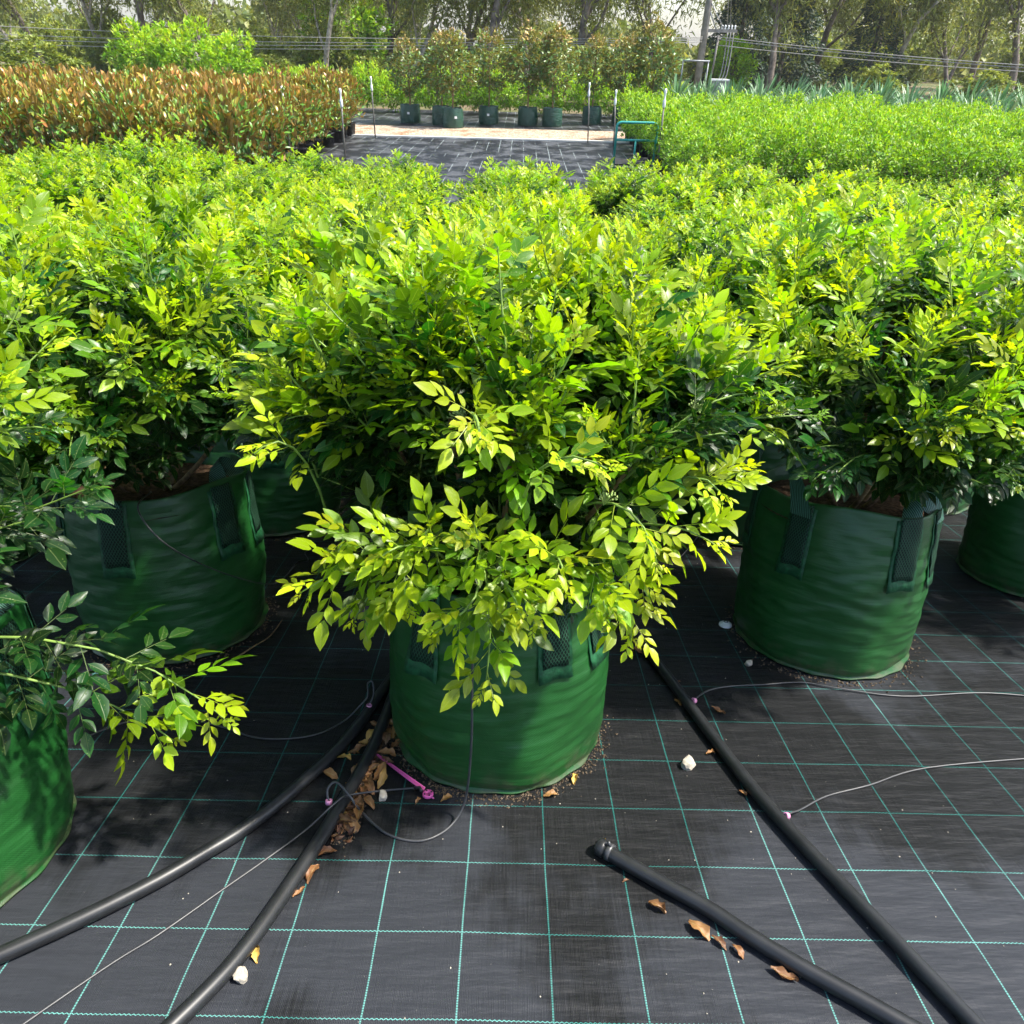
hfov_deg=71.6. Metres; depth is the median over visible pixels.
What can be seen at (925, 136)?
potted hedge shrub
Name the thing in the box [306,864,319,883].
dead leaf
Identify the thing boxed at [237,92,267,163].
potted magnolia
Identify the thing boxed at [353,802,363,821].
dead leaf
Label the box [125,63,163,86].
potted magnolia
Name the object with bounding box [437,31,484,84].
scrub bush
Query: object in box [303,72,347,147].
potted magnolia
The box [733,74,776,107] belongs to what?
strappy plant
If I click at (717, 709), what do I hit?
dead leaf
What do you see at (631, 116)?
potted hedge shrub
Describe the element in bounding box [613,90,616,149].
sprinkler riser
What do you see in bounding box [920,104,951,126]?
potted hedge shrub
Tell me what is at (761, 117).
potted hedge shrub
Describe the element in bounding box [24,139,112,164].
potted shrub
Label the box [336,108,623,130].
weed mat far bed
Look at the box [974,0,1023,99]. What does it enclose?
gum tree
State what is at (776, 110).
potted hedge shrub
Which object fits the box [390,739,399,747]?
dead leaf
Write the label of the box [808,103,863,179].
potted hedge shrub
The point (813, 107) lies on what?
potted hedge shrub
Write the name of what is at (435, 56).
sunlit shrub
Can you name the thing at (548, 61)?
scrub bush
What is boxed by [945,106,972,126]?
potted hedge shrub
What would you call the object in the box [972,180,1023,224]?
potted shrub
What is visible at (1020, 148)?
potted hedge shrub
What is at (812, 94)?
strappy plant
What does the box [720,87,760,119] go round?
potted hedge shrub
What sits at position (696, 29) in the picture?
sky
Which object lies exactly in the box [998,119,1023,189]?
potted hedge shrub
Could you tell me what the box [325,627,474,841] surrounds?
drip tube
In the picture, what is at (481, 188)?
potted shrub
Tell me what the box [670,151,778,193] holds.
potted shrub
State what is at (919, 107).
potted hedge shrub
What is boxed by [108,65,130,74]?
potted magnolia
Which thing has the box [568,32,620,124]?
bagged tree
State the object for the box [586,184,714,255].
potted shrub
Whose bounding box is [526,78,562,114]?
golden shrub
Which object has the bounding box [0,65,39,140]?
potted magnolia
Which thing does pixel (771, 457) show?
potted shrub
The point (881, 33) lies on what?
gum tree
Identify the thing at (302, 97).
potted magnolia
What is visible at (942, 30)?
gum tree
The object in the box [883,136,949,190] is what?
potted hedge shrub
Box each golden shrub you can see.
[265,62,295,82]
[283,61,310,83]
[310,59,337,77]
[334,69,364,104]
[351,55,383,107]
[372,65,402,112]
[393,74,428,106]
[413,66,449,109]
[443,66,477,108]
[461,64,494,111]
[481,63,519,111]
[504,78,539,109]
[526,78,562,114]
[548,71,583,114]
[572,66,610,111]
[594,78,629,116]
[617,71,648,105]
[634,68,671,97]
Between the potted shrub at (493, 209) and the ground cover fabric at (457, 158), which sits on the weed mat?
the potted shrub at (493, 209)
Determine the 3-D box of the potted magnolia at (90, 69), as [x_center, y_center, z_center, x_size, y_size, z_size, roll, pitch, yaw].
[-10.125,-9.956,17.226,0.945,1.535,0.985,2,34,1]
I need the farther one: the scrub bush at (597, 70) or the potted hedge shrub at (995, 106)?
the scrub bush at (597, 70)
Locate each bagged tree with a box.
[384,31,433,123]
[418,27,481,127]
[421,29,463,125]
[463,26,515,124]
[497,18,556,125]
[523,20,581,126]
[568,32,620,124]
[599,30,647,124]
[629,11,689,93]
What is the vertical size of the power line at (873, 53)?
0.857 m
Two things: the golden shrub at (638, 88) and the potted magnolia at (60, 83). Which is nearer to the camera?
the potted magnolia at (60, 83)
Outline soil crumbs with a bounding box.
[77,501,926,692]
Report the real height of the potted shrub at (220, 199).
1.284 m
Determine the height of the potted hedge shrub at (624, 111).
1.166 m
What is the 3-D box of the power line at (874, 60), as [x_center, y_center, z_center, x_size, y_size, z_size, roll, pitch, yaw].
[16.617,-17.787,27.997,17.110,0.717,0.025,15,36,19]
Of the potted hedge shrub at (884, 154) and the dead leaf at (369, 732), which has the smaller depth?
the dead leaf at (369, 732)
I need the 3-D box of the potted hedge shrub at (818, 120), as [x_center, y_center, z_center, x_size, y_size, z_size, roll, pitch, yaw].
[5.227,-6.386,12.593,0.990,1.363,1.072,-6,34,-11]
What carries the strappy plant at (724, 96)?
on the weed mat far bed at (471, 119)
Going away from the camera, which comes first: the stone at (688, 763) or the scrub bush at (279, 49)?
the stone at (688, 763)
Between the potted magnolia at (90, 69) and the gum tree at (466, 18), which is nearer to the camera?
the potted magnolia at (90, 69)
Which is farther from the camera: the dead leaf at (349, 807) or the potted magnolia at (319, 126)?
the potted magnolia at (319, 126)
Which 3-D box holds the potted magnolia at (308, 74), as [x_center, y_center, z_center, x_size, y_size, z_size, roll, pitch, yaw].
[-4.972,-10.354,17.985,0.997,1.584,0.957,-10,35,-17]
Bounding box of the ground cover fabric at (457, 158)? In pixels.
[26,136,1008,225]
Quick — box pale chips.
[133,552,1003,1018]
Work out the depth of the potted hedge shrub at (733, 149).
11.71 m
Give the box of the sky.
[21,0,1023,51]
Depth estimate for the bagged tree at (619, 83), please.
22.29 m
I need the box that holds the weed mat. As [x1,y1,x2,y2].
[0,342,1023,1023]
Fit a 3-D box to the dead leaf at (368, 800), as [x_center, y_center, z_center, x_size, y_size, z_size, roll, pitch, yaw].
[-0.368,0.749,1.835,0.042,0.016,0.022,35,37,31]
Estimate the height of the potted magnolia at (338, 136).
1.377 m
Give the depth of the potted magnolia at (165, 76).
17.01 m
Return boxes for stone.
[233,966,247,983]
[379,790,386,800]
[681,755,695,770]
[744,660,752,666]
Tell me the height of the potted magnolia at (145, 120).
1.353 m
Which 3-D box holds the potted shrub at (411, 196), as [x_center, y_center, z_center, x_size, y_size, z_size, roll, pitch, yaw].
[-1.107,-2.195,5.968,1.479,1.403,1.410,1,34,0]
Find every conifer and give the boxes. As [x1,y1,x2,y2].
[687,0,780,92]
[741,0,827,97]
[824,0,910,104]
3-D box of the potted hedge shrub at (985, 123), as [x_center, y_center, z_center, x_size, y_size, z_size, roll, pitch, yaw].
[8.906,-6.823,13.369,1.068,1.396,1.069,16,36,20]
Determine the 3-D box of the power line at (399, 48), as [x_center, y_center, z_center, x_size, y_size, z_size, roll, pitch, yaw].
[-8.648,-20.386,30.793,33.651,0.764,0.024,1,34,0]
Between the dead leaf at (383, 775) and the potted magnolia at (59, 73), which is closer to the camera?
the dead leaf at (383, 775)
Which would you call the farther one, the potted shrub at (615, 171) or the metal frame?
the metal frame
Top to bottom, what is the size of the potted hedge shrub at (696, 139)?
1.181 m
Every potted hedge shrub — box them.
[613,83,648,138]
[616,97,648,143]
[620,88,656,152]
[622,91,663,156]
[622,103,650,132]
[631,92,678,161]
[641,101,690,175]
[641,104,685,167]
[655,88,683,105]
[655,110,704,176]
[660,119,716,175]
[663,122,729,176]
[665,100,689,131]
[667,93,693,122]
[674,92,710,125]
[680,88,711,110]
[681,104,712,153]
[682,105,727,150]
[695,103,726,126]
[700,106,751,163]
[703,93,740,148]
[703,110,767,171]
[704,128,769,180]
[709,91,732,111]
[716,99,756,139]
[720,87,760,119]
[724,95,763,122]
[727,100,766,157]
[734,116,773,172]
[735,90,756,100]
[741,96,772,142]
[742,113,793,180]
[748,93,772,113]
[750,108,784,168]
[753,112,819,191]
[758,93,785,108]
[759,106,795,175]
[762,91,792,111]
[764,103,822,181]
[765,102,791,117]
[776,105,803,118]
[779,110,840,186]
[780,88,806,109]
[782,94,823,166]
[784,100,809,116]
[789,116,866,186]
[793,108,836,165]
[799,102,819,118]
[807,98,826,109]
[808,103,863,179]
[819,93,841,107]
[821,127,878,179]
[825,99,856,150]
[827,92,853,116]
[829,87,855,109]
[836,101,862,128]
[838,117,871,171]
[839,87,872,107]
[839,128,905,194]
[841,94,880,164]
[850,99,872,117]
[853,107,905,168]
[856,101,902,151]
[860,110,916,192]
[860,113,906,166]
[864,90,885,111]
[875,102,894,116]
[880,113,919,141]
[883,111,938,186]
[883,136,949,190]
[888,103,910,115]
[895,110,921,123]
[900,99,922,114]
[902,101,933,118]
[902,112,969,191]
[905,108,948,169]
[906,117,945,181]
[913,95,941,111]
[918,102,969,164]
[918,119,993,198]
[919,131,972,186]
[920,95,952,112]
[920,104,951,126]
[930,95,964,115]
[942,106,988,176]
[944,129,1007,186]
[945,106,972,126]
[957,99,983,117]
[962,106,1019,189]
[963,130,1023,206]
[966,96,993,123]
[972,100,1002,116]
[975,109,1021,182]
[979,106,1013,151]
[983,106,1023,173]
[986,136,1023,197]
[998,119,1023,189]
[1002,105,1023,171]
[1015,151,1023,181]
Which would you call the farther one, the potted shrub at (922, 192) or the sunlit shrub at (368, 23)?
the sunlit shrub at (368, 23)
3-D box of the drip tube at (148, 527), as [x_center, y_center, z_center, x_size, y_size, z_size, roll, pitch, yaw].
[-0.943,0.061,2.733,0.254,0.824,1.115,10,35,13]
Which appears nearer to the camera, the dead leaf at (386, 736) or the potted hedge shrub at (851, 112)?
the dead leaf at (386, 736)
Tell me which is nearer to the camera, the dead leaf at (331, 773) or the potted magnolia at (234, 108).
the dead leaf at (331, 773)
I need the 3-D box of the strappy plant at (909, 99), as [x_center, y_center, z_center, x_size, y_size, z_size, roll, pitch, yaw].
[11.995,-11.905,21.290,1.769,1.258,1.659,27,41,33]
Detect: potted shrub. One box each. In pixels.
[0,136,105,213]
[0,137,157,220]
[0,158,56,197]
[0,171,127,491]
[0,173,304,664]
[0,186,71,232]
[0,248,255,907]
[0,478,48,562]
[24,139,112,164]
[24,191,215,420]
[72,174,394,536]
[76,125,214,210]
[107,177,266,248]
[112,127,248,191]
[165,161,309,225]
[206,153,329,204]
[210,190,833,794]
[254,187,394,303]
[259,172,439,254]
[268,143,352,203]
[313,155,460,234]
[316,153,445,206]
[346,185,671,488]
[353,148,456,208]
[389,193,597,345]
[429,194,581,253]
[438,162,609,242]
[443,156,594,222]
[468,164,567,203]
[470,155,561,200]
[576,153,715,225]
[581,157,690,217]
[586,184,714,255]
[587,211,735,266]
[614,181,810,462]
[653,195,920,545]
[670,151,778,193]
[684,158,806,221]
[713,177,1023,679]
[714,171,852,224]
[725,159,947,245]
[808,159,912,207]
[828,202,1014,429]
[852,181,966,224]
[862,196,1023,515]
[883,193,1006,235]
[893,175,976,204]
[928,176,1023,219]
[955,455,1023,597]
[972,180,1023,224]
[974,207,1023,251]
[995,174,1023,204]
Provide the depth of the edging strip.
18.99 m
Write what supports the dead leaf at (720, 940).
on the weed mat
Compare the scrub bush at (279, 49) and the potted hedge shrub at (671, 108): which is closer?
the potted hedge shrub at (671, 108)
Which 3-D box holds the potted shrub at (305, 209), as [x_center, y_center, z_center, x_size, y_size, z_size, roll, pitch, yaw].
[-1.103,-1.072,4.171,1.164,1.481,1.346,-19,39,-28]
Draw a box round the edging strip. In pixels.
[352,134,628,142]
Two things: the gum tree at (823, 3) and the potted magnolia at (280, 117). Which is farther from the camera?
the gum tree at (823, 3)
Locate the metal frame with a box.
[680,60,709,79]
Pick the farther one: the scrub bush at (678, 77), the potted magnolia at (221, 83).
the scrub bush at (678, 77)
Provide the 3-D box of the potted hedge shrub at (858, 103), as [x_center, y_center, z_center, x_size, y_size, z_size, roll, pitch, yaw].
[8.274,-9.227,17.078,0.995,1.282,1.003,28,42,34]
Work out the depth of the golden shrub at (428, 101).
24.87 m
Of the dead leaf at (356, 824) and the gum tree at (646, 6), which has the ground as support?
the gum tree at (646, 6)
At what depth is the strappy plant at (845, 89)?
22.02 m
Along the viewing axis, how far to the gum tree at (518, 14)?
36.24 m
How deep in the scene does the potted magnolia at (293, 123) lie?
13.36 m
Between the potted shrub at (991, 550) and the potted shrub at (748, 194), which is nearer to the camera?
the potted shrub at (991, 550)
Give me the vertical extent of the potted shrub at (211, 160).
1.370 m
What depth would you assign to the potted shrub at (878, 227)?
4.42 m
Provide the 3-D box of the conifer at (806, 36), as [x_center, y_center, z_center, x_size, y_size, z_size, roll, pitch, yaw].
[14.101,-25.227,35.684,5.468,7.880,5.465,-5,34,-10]
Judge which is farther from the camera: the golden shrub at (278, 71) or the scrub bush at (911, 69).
the scrub bush at (911, 69)
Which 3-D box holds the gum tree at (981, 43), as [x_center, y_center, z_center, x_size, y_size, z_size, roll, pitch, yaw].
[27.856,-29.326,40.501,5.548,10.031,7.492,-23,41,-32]
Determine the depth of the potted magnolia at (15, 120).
11.25 m
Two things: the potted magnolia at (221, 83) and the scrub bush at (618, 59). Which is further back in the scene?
the scrub bush at (618, 59)
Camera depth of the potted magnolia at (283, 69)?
18.39 m
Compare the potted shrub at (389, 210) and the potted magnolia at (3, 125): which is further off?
the potted magnolia at (3, 125)
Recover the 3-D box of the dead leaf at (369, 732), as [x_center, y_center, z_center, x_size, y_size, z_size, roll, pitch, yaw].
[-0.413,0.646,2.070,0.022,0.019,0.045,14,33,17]
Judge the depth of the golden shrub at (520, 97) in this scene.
24.91 m
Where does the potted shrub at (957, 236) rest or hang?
on the weed mat
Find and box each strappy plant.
[652,72,702,103]
[673,78,723,99]
[680,87,698,101]
[687,70,724,109]
[702,78,747,107]
[708,87,734,105]
[712,75,756,107]
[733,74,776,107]
[743,72,797,103]
[758,78,808,103]
[766,74,816,103]
[766,85,809,108]
[792,86,833,107]
[796,84,839,103]
[806,77,850,99]
[825,78,875,100]
[827,75,873,99]
[860,80,906,106]
[866,86,906,110]
[867,70,905,104]
[891,90,931,107]
[892,81,935,103]
[893,84,937,107]
[912,79,972,105]
[917,83,969,106]
[942,88,993,111]
[953,72,999,112]
[965,89,996,114]
[983,88,1020,112]
[984,82,1023,106]
[985,95,1023,115]
[1013,78,1023,106]
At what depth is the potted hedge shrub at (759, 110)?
15.33 m
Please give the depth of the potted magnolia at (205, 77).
14.61 m
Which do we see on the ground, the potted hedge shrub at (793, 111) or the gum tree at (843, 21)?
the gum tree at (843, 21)
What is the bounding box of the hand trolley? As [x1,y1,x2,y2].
[611,121,658,171]
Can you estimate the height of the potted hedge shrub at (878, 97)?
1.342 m
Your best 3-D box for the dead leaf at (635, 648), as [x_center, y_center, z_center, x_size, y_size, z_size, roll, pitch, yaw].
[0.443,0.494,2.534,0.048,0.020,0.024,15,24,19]
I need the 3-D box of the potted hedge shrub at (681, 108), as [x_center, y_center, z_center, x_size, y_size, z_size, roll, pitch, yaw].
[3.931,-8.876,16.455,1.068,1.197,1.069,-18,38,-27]
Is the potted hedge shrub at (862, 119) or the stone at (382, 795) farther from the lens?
the potted hedge shrub at (862, 119)
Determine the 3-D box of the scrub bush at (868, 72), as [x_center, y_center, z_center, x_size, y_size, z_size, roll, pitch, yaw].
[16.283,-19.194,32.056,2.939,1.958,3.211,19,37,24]
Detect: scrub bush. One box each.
[0,32,91,82]
[17,12,91,69]
[69,11,114,65]
[73,5,133,73]
[85,29,136,73]
[106,32,198,73]
[182,10,242,73]
[236,25,290,72]
[247,53,307,76]
[259,37,311,74]
[284,17,371,79]
[346,55,409,96]
[364,40,409,80]
[406,36,460,83]
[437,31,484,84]
[457,49,514,101]
[492,37,533,85]
[530,39,568,81]
[550,39,625,103]
[565,20,609,78]
[599,52,653,96]
[624,29,681,85]
[646,47,687,82]
[683,38,743,84]
[726,28,758,79]
[762,42,818,92]
[791,33,851,88]
[844,62,906,95]
[845,46,905,93]
[888,33,931,90]
[938,67,1023,104]
[982,39,1023,101]
[1017,60,1023,91]
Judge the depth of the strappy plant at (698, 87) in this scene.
21.99 m
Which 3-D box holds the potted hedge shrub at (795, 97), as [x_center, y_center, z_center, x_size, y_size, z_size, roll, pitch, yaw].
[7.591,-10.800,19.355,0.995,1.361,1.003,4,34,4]
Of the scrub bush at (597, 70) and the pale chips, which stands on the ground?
the scrub bush at (597, 70)
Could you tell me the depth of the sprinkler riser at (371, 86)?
18.18 m
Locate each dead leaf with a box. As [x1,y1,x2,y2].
[251,945,259,963]
[292,886,304,896]
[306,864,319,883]
[318,845,336,855]
[323,768,337,778]
[337,753,350,759]
[339,813,353,822]
[345,805,354,810]
[348,816,360,832]
[353,743,365,753]
[353,795,362,807]
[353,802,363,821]
[359,739,368,744]
[360,786,366,796]
[364,795,374,809]
[365,775,372,782]
[365,780,374,794]
[366,729,373,740]
[369,763,379,771]
[373,761,385,780]
[377,756,393,762]
[377,768,387,788]
[378,747,395,756]
[382,732,390,744]
[389,726,396,737]
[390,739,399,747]
[441,793,451,801]
[544,789,557,796]
[572,773,576,783]
[631,646,642,653]
[648,899,665,913]
[688,919,709,940]
[711,706,725,713]
[711,934,726,950]
[732,944,743,958]
[770,966,798,981]
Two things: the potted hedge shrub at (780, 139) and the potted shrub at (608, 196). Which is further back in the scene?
the potted hedge shrub at (780, 139)
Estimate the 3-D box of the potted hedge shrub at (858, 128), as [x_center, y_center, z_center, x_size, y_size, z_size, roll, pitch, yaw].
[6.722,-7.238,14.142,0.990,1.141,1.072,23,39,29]
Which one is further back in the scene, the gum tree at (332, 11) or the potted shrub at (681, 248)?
the gum tree at (332, 11)
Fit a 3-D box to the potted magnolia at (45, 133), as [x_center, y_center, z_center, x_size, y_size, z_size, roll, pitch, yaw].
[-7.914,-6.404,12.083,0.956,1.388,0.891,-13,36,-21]
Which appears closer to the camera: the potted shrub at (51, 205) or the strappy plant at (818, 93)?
the potted shrub at (51, 205)
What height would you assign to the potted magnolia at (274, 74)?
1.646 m
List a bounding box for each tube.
[22,787,413,1023]
[80,680,374,740]
[137,491,312,584]
[238,619,282,655]
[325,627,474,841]
[636,521,710,568]
[691,681,1023,702]
[783,758,1023,818]
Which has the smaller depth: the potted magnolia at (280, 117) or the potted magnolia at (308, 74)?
the potted magnolia at (280, 117)
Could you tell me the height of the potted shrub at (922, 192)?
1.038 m
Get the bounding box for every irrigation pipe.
[0,672,389,963]
[160,692,391,1023]
[594,837,921,1023]
[609,594,985,1023]
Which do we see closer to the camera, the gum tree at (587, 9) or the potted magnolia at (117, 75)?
the potted magnolia at (117, 75)
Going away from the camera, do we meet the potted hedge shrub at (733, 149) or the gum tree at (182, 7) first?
the potted hedge shrub at (733, 149)
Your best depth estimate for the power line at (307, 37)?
30.67 m
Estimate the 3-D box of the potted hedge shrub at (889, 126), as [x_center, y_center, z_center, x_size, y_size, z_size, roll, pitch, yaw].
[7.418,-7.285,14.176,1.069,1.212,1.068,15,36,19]
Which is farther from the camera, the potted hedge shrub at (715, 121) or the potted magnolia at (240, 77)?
the potted magnolia at (240, 77)
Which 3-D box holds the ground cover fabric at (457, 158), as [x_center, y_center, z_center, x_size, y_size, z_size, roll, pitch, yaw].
[0.180,-6.921,14.431,32.000,0.002,10.990,1,34,0]
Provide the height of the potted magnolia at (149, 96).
1.482 m
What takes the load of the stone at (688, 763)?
on the weed mat
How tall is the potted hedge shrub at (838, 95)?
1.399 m
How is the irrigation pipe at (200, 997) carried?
on the weed mat
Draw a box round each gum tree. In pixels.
[0,0,44,64]
[0,0,45,64]
[55,0,112,52]
[74,0,136,65]
[108,0,190,65]
[113,0,240,53]
[127,0,217,61]
[132,0,204,41]
[245,0,309,56]
[247,0,307,38]
[251,0,311,67]
[276,0,350,68]
[277,0,375,66]
[336,0,400,41]
[354,0,436,71]
[369,0,444,76]
[370,0,442,64]
[381,0,487,85]
[437,0,544,62]
[452,0,490,52]
[467,0,537,97]
[489,0,569,80]
[499,0,561,49]
[543,0,627,92]
[549,0,641,100]
[601,0,713,93]
[687,0,752,37]
[719,0,821,93]
[720,0,802,47]
[755,0,843,90]
[783,6,837,62]
[799,0,888,93]
[814,0,903,74]
[837,0,993,81]
[862,1,916,51]
[904,0,993,90]
[942,1,1023,79]
[948,0,1021,81]
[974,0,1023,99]
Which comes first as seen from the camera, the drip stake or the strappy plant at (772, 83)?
the drip stake
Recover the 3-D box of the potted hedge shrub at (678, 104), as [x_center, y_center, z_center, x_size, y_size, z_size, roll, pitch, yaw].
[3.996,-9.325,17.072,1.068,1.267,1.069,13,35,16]
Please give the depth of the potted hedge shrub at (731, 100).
15.32 m
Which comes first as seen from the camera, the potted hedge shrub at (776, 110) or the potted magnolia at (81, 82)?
the potted magnolia at (81, 82)
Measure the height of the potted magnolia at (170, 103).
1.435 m
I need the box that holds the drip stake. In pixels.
[377,754,433,798]
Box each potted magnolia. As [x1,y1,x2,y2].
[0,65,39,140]
[0,66,32,81]
[0,71,11,84]
[0,78,39,152]
[0,85,42,159]
[0,123,5,155]
[5,68,38,84]
[6,76,59,148]
[10,76,84,156]
[11,89,72,163]
[19,62,42,73]
[21,60,57,80]
[34,65,83,139]
[38,88,110,156]
[42,70,81,132]
[48,82,110,155]
[50,67,88,141]
[55,63,74,75]
[57,63,75,76]
[64,68,95,83]
[69,72,94,144]
[70,70,108,142]
[76,74,128,157]
[79,65,96,78]
[85,69,119,87]
[86,71,154,152]
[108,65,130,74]
[113,72,162,146]
[115,68,142,81]
[118,85,174,182]
[122,98,184,155]
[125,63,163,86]
[126,71,164,142]
[142,82,179,95]
[146,81,200,148]
[147,67,176,82]
[154,90,204,154]
[155,63,179,76]
[158,69,185,89]
[163,98,228,159]
[165,63,186,77]
[169,91,201,140]
[174,68,198,89]
[175,83,213,147]
[178,77,208,97]
[189,81,245,151]
[190,69,213,87]
[194,64,220,83]
[194,69,228,99]
[198,80,257,167]
[208,67,235,80]
[212,78,254,139]
[213,89,262,162]
[215,77,269,174]
[225,74,246,89]
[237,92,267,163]
[238,74,275,160]
[242,93,295,170]
[244,73,274,149]
[253,70,271,79]
[253,76,304,167]
[258,65,287,142]
[264,94,299,152]
[268,61,292,83]
[270,80,320,162]
[278,73,304,87]
[288,84,326,157]
[289,71,307,84]
[297,83,333,152]
[301,67,328,137]
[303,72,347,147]
[308,63,334,131]
[321,79,355,142]
[324,71,356,138]
[331,67,367,135]
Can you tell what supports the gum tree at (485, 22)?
on the ground
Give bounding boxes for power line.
[0,26,698,38]
[0,34,701,42]
[0,38,693,45]
[0,41,701,48]
[717,39,1023,67]
[718,36,1023,65]
[718,45,1023,71]
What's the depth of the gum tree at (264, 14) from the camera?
53.96 m
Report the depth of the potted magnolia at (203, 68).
16.96 m
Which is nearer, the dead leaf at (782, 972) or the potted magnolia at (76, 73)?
the dead leaf at (782, 972)
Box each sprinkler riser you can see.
[281,86,291,163]
[339,88,346,165]
[370,76,375,138]
[587,82,590,142]
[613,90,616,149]
[656,88,666,172]
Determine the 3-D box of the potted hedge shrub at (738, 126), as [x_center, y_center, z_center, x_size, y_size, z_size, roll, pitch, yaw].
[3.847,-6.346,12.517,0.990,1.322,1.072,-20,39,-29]
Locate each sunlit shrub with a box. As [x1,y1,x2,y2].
[100,15,179,75]
[144,13,224,75]
[198,28,265,77]
[294,0,398,68]
[420,38,458,79]
[703,35,762,88]
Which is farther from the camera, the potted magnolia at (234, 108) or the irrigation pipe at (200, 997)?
the potted magnolia at (234, 108)
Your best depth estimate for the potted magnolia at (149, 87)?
14.08 m
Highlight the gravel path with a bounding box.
[324,124,624,140]
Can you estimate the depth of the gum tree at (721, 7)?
53.38 m
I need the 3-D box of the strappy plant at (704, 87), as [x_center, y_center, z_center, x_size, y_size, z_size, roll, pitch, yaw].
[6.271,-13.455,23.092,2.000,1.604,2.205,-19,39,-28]
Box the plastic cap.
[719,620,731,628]
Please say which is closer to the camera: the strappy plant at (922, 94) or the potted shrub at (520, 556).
the potted shrub at (520, 556)
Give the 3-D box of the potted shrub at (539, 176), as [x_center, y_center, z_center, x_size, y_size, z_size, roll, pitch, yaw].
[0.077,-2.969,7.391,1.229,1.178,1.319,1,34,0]
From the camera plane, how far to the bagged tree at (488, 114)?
21.56 m
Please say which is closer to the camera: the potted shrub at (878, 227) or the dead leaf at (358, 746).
the dead leaf at (358, 746)
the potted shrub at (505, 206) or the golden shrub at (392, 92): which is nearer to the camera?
the potted shrub at (505, 206)
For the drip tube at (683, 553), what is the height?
0.170 m
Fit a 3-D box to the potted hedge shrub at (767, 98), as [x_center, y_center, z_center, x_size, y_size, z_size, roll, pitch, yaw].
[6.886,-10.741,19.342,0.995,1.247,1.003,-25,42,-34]
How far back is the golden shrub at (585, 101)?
24.85 m
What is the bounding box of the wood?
[0,0,1023,84]
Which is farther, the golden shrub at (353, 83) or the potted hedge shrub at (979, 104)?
the golden shrub at (353, 83)
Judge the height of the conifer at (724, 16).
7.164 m
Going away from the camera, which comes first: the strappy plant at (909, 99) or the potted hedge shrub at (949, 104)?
the potted hedge shrub at (949, 104)
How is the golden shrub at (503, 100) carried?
on the weed mat far bed at (471, 119)
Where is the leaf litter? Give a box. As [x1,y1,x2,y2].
[331,725,390,842]
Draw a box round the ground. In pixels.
[0,44,1023,114]
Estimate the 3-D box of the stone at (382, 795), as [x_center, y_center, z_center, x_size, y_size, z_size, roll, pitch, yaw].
[-0.339,0.745,1.865,0.020,0.015,0.026,8,32,-12]
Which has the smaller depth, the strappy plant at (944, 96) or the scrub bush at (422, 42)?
the strappy plant at (944, 96)
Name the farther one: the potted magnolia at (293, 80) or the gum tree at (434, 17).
the gum tree at (434, 17)
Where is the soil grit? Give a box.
[330,714,617,856]
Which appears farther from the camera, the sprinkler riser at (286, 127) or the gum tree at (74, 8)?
the gum tree at (74, 8)
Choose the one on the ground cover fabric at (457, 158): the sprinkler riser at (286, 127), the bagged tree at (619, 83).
the sprinkler riser at (286, 127)
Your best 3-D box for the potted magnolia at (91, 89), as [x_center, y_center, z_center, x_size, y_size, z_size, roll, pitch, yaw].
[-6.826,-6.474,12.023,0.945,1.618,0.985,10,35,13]
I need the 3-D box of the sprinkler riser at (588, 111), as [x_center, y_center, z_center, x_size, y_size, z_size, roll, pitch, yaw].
[1.995,-10.394,18.511,0.104,1.381,0.060,1,34,0]
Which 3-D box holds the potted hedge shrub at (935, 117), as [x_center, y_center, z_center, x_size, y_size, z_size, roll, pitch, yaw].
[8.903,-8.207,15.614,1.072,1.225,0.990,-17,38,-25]
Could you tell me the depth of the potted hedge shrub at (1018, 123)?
14.63 m
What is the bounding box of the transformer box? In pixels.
[711,79,729,98]
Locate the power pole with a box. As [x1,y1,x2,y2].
[693,0,737,90]
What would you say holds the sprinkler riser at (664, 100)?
on the ground cover fabric at (457, 158)
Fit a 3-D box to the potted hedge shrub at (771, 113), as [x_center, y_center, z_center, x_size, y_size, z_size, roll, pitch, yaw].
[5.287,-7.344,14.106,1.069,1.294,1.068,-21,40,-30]
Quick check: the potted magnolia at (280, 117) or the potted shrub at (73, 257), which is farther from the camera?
the potted magnolia at (280, 117)
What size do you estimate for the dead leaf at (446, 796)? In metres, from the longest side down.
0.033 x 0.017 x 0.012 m
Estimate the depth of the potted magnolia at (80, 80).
13.81 m
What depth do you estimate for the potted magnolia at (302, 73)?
18.47 m
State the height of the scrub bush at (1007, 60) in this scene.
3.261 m
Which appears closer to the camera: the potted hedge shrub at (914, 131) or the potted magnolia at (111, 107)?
the potted magnolia at (111, 107)
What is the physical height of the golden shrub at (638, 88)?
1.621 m
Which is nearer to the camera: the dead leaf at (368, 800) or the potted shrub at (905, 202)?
the dead leaf at (368, 800)
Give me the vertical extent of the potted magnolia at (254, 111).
1.629 m
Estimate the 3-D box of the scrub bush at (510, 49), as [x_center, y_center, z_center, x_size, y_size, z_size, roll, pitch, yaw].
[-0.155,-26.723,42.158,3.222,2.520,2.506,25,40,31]
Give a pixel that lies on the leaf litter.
(345, 825)
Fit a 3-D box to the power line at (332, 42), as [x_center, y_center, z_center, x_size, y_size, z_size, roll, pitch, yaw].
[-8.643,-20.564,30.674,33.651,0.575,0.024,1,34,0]
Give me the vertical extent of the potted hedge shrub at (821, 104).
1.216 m
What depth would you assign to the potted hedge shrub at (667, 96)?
18.32 m
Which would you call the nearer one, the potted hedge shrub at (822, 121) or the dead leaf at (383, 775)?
the dead leaf at (383, 775)
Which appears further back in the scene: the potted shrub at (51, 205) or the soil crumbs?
the potted shrub at (51, 205)
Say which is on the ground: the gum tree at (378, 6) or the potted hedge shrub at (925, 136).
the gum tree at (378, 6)
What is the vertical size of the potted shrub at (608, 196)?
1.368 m

